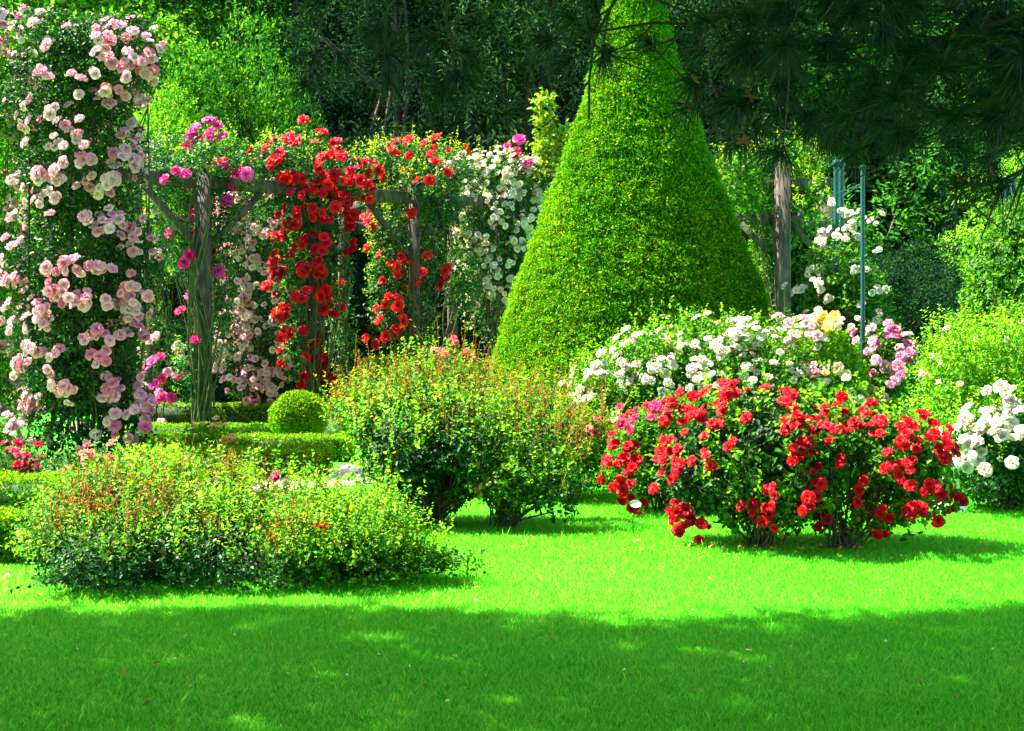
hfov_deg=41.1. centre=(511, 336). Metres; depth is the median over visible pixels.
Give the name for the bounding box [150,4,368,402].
tall shrub
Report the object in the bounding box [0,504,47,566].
box hedge
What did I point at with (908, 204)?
broadleaf tree
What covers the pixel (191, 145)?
climbing rose
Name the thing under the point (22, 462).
bedding rose
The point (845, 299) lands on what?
climbing rose
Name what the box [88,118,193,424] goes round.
climbing rose
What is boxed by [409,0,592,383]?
evergreen tree
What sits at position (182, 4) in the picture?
broadleaf tree
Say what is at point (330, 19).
evergreen tree
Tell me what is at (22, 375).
tall shrub
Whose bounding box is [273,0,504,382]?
evergreen tree
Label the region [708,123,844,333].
climbing rose
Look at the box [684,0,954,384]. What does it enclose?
broadleaf tree
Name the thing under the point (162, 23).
broadleaf tree
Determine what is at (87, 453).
bedding rose
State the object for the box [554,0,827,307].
evergreen tree
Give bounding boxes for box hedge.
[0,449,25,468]
[0,468,161,509]
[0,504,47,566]
[107,401,272,424]
[118,442,333,477]
[128,421,273,435]
[137,429,356,461]
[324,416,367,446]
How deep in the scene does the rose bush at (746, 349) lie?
14.19 m
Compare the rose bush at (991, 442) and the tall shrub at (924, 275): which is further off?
the tall shrub at (924, 275)
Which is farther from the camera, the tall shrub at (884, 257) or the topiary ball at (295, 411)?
the tall shrub at (884, 257)
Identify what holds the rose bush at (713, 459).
on the ground at (548, 608)
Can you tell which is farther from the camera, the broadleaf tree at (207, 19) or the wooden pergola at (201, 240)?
the broadleaf tree at (207, 19)
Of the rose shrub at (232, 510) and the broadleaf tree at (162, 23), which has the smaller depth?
the rose shrub at (232, 510)
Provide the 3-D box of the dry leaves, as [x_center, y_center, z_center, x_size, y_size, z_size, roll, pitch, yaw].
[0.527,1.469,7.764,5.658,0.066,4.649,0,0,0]
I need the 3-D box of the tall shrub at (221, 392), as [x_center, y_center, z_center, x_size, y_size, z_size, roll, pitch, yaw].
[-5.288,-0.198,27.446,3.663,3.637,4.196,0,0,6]
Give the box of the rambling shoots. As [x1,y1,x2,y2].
[516,85,572,217]
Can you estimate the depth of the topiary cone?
16.80 m
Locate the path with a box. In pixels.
[187,461,373,493]
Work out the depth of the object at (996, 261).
14.80 m
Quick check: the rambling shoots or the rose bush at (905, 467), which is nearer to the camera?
the rose bush at (905, 467)
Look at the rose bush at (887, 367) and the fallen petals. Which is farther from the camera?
the rose bush at (887, 367)
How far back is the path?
14.59 m
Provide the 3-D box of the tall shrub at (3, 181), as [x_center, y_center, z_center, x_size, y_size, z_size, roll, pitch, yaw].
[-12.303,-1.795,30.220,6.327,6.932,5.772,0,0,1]
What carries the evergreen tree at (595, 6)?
on the woodland floor
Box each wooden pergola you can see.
[24,160,522,423]
[722,162,856,398]
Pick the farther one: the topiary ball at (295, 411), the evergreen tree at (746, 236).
the evergreen tree at (746, 236)
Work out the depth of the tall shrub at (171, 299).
26.32 m
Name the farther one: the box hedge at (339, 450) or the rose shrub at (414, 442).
the box hedge at (339, 450)
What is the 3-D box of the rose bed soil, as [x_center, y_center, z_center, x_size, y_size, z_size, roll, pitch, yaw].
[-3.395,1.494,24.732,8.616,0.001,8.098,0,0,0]
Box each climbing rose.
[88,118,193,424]
[118,115,295,423]
[212,177,301,406]
[246,114,384,402]
[336,118,484,396]
[435,133,556,362]
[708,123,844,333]
[781,197,902,413]
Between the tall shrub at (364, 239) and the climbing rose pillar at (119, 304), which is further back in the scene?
the tall shrub at (364, 239)
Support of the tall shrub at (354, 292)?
on the ground at (548, 608)
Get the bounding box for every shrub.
[0,142,99,400]
[0,422,232,599]
[1,209,155,410]
[30,80,306,401]
[71,241,277,409]
[97,433,357,595]
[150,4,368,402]
[152,240,325,405]
[212,200,403,403]
[252,445,499,593]
[313,317,515,452]
[327,202,489,405]
[333,338,531,528]
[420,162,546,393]
[450,356,608,531]
[453,340,638,497]
[802,234,964,411]
[844,235,973,419]
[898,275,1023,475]
[903,202,1017,401]
[931,147,1023,286]
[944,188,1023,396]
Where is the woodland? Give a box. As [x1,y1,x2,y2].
[5,0,991,382]
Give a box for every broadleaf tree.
[0,0,216,346]
[0,0,304,391]
[2,0,423,393]
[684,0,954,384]
[736,0,1023,381]
[850,0,1023,331]
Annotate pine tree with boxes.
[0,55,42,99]
[275,0,1023,238]
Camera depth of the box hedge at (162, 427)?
18.82 m
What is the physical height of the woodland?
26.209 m
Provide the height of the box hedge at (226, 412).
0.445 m
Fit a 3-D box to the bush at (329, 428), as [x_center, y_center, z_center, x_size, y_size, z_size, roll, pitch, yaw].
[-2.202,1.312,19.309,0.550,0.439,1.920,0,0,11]
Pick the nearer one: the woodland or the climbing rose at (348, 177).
the climbing rose at (348, 177)
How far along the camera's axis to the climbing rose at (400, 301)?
23.02 m
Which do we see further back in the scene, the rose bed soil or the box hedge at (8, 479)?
the rose bed soil
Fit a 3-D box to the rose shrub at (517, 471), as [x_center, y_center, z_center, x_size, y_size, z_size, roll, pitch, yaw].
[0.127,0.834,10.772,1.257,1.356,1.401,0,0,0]
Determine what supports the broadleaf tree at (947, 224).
on the woodland floor
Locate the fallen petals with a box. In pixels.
[56,543,993,701]
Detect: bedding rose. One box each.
[0,402,65,462]
[0,438,55,474]
[40,438,135,472]
[103,439,196,480]
[177,415,238,446]
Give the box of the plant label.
[630,500,640,532]
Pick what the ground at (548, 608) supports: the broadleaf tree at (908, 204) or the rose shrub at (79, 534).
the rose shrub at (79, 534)
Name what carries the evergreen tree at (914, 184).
on the woodland floor
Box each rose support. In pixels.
[832,160,865,462]
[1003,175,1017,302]
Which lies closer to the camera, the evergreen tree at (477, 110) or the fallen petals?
the fallen petals
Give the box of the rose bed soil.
[64,409,351,432]
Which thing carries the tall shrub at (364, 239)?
on the ground at (548, 608)
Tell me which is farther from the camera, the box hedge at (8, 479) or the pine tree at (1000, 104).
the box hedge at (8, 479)
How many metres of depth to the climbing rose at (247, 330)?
23.04 m
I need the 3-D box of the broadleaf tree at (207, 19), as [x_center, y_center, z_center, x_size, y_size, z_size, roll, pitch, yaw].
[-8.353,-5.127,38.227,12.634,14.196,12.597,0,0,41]
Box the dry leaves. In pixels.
[121,534,987,704]
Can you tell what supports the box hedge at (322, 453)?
on the ground at (548, 608)
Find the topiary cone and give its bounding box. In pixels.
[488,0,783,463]
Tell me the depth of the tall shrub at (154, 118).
27.80 m
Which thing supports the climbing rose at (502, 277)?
on the rose bed soil
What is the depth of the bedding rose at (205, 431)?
15.57 m
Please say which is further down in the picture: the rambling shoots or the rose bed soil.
the rose bed soil
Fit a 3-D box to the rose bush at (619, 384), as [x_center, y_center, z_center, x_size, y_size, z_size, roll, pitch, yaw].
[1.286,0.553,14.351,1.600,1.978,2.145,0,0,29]
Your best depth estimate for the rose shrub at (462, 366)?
13.46 m
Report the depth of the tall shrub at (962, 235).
27.66 m
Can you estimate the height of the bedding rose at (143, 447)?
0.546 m
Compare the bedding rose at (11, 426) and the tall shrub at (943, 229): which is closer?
the bedding rose at (11, 426)
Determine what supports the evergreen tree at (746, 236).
on the woodland floor
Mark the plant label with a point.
(635, 503)
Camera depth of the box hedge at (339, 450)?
16.46 m
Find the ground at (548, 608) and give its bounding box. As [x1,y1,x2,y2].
[0,402,1023,730]
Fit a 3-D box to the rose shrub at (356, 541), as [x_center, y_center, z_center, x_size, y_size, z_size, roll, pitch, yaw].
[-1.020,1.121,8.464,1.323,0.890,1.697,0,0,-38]
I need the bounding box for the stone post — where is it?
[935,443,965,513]
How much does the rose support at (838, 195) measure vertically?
3.785 m
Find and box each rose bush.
[559,295,697,466]
[596,347,725,515]
[641,298,843,466]
[643,358,860,550]
[766,310,876,413]
[769,371,968,550]
[836,317,919,423]
[936,376,1023,511]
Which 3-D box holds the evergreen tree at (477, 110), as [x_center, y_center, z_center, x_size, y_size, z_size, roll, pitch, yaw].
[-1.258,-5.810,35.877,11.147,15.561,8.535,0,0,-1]
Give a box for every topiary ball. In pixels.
[267,389,329,434]
[356,355,392,384]
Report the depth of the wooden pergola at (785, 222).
22.01 m
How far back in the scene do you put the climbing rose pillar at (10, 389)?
16.50 m
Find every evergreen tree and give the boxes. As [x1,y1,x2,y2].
[208,0,428,377]
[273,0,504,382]
[283,0,589,389]
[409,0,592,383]
[420,0,729,371]
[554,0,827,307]
[667,0,897,337]
[828,0,1023,396]
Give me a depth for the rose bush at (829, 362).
15.00 m
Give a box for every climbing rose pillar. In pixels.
[0,0,41,446]
[0,0,169,465]

